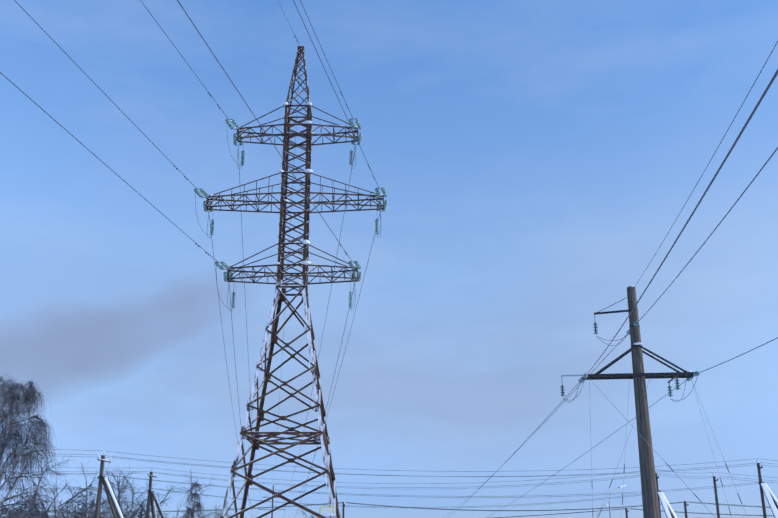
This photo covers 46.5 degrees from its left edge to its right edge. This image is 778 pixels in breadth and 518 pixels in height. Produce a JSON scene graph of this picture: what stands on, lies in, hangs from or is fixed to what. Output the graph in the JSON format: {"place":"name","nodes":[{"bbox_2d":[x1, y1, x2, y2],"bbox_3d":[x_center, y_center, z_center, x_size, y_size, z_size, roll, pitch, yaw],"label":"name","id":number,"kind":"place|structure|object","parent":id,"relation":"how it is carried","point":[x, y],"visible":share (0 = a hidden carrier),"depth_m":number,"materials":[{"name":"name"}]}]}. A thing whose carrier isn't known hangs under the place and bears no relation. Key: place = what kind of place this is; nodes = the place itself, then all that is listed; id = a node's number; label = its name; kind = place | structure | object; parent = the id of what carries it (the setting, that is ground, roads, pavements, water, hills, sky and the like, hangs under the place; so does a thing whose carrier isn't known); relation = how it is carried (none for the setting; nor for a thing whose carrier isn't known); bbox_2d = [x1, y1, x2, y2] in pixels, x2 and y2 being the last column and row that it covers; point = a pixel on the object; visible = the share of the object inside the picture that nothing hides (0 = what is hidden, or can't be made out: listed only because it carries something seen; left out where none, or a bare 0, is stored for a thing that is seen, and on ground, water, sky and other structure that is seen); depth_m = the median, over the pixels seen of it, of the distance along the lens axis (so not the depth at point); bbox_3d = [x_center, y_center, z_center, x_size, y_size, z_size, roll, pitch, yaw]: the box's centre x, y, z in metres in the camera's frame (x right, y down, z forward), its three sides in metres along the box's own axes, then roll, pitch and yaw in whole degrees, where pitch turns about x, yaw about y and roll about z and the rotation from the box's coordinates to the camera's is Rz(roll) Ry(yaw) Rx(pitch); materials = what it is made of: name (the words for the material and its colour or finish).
{"place":"outdoors","nodes":[
{"label":"outdoors","id":0,"kind":"place"},
{"bbox_2d":[0,0,777,517],"label":"sky","id":1,"kind":"structure","parent":0,"point":[532,160],"materials":[{"name":"blue"}]},
{"label":"snowy ground","id":2,"kind":"structure","parent":0,"visible":0},
{"bbox_2d":[0,483,45,517],"bbox_3d":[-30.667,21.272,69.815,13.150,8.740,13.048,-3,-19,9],"label":"spreading tree","id":3,"kind":"object","parent":2,"relation":"on","point":[8,510],"visible":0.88,"depth_m":71.95,"materials":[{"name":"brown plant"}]},
{"bbox_2d":[0,374,62,517],"bbox_3d":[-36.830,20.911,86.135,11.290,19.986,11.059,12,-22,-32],"label":"birch tree","id":4,"kind":"object","parent":2,"relation":"on","point":[10,402],"visible":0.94,"depth_m":86.54,"materials":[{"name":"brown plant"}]},
{"bbox_2d":[4,491,89,517],"bbox_3d":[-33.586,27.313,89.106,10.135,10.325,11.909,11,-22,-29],"label":"spreading tree","id":5,"kind":"object","parent":2,"relation":"on","point":[53,508],"visible":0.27,"depth_m":89.19,"materials":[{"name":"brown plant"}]},
{"bbox_2d":[0,445,126,517],"bbox_3d":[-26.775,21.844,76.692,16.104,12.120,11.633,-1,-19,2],"label":"spreading tree","id":6,"kind":"object","parent":2,"relation":"on","point":[67,502],"visible":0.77,"depth_m":78.06,"materials":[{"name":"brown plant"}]},
{"bbox_2d":[40,502,94,517],"bbox_3d":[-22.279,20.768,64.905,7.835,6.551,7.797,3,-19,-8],"label":"spreading tree","id":7,"kind":"object","parent":2,"relation":"on","point":[74,512],"visible":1,"depth_m":64.73,"materials":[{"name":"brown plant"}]},
{"bbox_2d":[6,463,146,517],"bbox_3d":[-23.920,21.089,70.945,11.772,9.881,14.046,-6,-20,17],"label":"spreading tree","id":8,"kind":"object","parent":2,"relation":"on","point":[40,503],"visible":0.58,"depth_m":70.44,"materials":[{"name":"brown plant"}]},
{"bbox_2d":[95,450,123,517],"bbox_3d":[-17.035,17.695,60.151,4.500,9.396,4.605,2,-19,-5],"label":"pole","id":9,"kind":"object","parent":2,"relation":"on","point":[114,507],"visible":0.92,"depth_m":59.16,"materials":[{"name":"concrete"}]},
{"bbox_2d":[68,480,176,517],"bbox_3d":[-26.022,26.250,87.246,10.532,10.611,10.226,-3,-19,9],"label":"spreading tree","id":10,"kind":"object","parent":2,"relation":"on","point":[165,495],"visible":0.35,"depth_m":88.99,"materials":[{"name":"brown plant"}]},
{"bbox_2d":[146,467,164,517],"bbox_3d":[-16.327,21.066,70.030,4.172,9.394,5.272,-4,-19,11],"label":"pole","id":11,"kind":"object","parent":2,"relation":"on","point":[152,500],"visible":0.94,"depth_m":69.42,"materials":[{"name":"concrete"}]},
{"bbox_2d":[0,447,776,517],"bbox_3d":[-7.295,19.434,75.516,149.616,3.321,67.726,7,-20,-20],"label":"power lines","id":12,"kind":"object","parent":11,"relation":"attached to","point":[373,506],"visible":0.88,"depth_m":68.25,"materials":[{"name":"grey metal"}]},
{"bbox_2d":[102,467,220,517],"bbox_3d":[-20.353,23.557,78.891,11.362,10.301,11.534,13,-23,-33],"label":"spreading tree","id":13,"kind":"object","parent":2,"relation":"on","point":[141,506],"visible":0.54,"depth_m":77.54,"materials":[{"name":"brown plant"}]},
{"bbox_2d":[181,481,204,517],"bbox_3d":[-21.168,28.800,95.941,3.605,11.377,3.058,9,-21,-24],"label":"birch tree","id":14,"kind":"object","parent":2,"relation":"on","point":[194,495],"visible":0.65,"depth_m":96.97,"materials":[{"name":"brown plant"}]},
{"bbox_2d":[184,498,244,517],"bbox_3d":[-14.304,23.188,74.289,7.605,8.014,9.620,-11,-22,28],"label":"spreading tree","id":15,"kind":"object","parent":2,"relation":"on","point":[203,512],"visible":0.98,"depth_m":75.38,"materials":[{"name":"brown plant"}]},
{"bbox_2d":[259,485,282,517],"bbox_3d":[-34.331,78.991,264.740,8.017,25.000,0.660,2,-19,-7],"label":"support","id":16,"kind":"object","parent":2,"relation":"on","point":[270,505],"visible":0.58,"depth_m":266.76,"materials":[{"name":"metal"}]},
{"bbox_2d":[206,46,383,517],"bbox_3d":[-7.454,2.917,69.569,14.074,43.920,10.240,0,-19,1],"label":"lattice tower","id":17,"kind":"structure","parent":2,"relation":"on","point":[323,437],"depth_m":69.57,"materials":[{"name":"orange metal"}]},
{"bbox_2d":[0,0,379,517],"bbox_3d":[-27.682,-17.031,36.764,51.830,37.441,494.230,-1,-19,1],"label":"conductors","id":18,"kind":"object","parent":17,"relation":"attached to","point":[239,179],"visible":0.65,"depth_m":63.46,"materials":[{"name":"grey"}]},
{"bbox_2d":[194,117,387,310],"bbox_3d":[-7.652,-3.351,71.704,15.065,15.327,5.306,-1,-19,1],"label":"tower insulators","id":19,"kind":"object","parent":17,"relation":"attached to","point":[223,263],"visible":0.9,"depth_m":71.54,"materials":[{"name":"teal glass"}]},
{"bbox_2d":[284,508,341,517],"bbox_3d":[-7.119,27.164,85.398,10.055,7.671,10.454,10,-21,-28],"label":"spreading tree","id":20,"kind":"object","parent":2,"relation":"on","point":[312,515],"visible":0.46,"depth_m":84.75,"materials":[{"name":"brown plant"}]},
{"bbox_2d":[342,501,345,517],"bbox_3d":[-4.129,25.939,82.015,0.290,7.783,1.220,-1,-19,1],"label":"pole","id":21,"kind":"object","parent":2,"relation":"on","point":[344,503],"visible":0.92,"depth_m":82.88,"materials":[{"name":"concrete"}]},
{"bbox_2d":[609,484,625,517],"bbox_3d":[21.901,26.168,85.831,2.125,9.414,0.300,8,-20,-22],"label":"street lamp","id":22,"kind":"object","parent":2,"relation":"on","point":[609,499],"visible":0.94,"depth_m":86.49,"materials":[{"name":"silver metal"}]},
{"bbox_2d":[560,286,693,517],"bbox_3d":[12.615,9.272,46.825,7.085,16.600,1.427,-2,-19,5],"label":"pole","id":23,"kind":"object","parent":2,"relation":"on","point":[639,376],"visible":0.94,"depth_m":47.57,"materials":[{"name":"weathered wood"},{"name":"dark steel"},{"name":"glass"}]},
{"bbox_2d":[446,41,777,517],"bbox_3d":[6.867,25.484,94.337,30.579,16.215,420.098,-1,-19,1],"label":"power lines","id":24,"kind":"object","parent":23,"relation":"attached to","point":[581,380],"depth_m":36.55,"materials":[{"name":"grey metal"}]},
{"bbox_2d":[655,469,676,517],"bbox_3d":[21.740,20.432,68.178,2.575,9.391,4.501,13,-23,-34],"label":"pole","id":25,"kind":"object","parent":2,"relation":"on","point":[668,510],"visible":0.85,"depth_m":69.81,"materials":[{"name":"wood"}]},
{"bbox_2d":[684,500,688,517],"bbox_3d":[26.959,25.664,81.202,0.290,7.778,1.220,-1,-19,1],"label":"pole","id":26,"kind":"object","parent":2,"relation":"on","point":[685,507],"visible":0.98,"depth_m":82.14,"materials":[{"name":"wood"}]},
{"bbox_2d":[712,472,719,517],"bbox_3d":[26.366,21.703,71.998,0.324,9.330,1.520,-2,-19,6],"label":"pole","id":27,"kind":"object","parent":2,"relation":"on","point":[716,497],"visible":0.94,"depth_m":72.81,"materials":[{"name":"wood"}]},
{"bbox_2d":[756,458,777,517],"bbox_3d":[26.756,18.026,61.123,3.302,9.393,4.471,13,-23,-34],"label":"pole","id":28,"kind":"object","parent":2,"relation":"on","point":[772,500],"visible":0.88,"depth_m":63.05,"materials":[{"name":"wood"}]}
]}

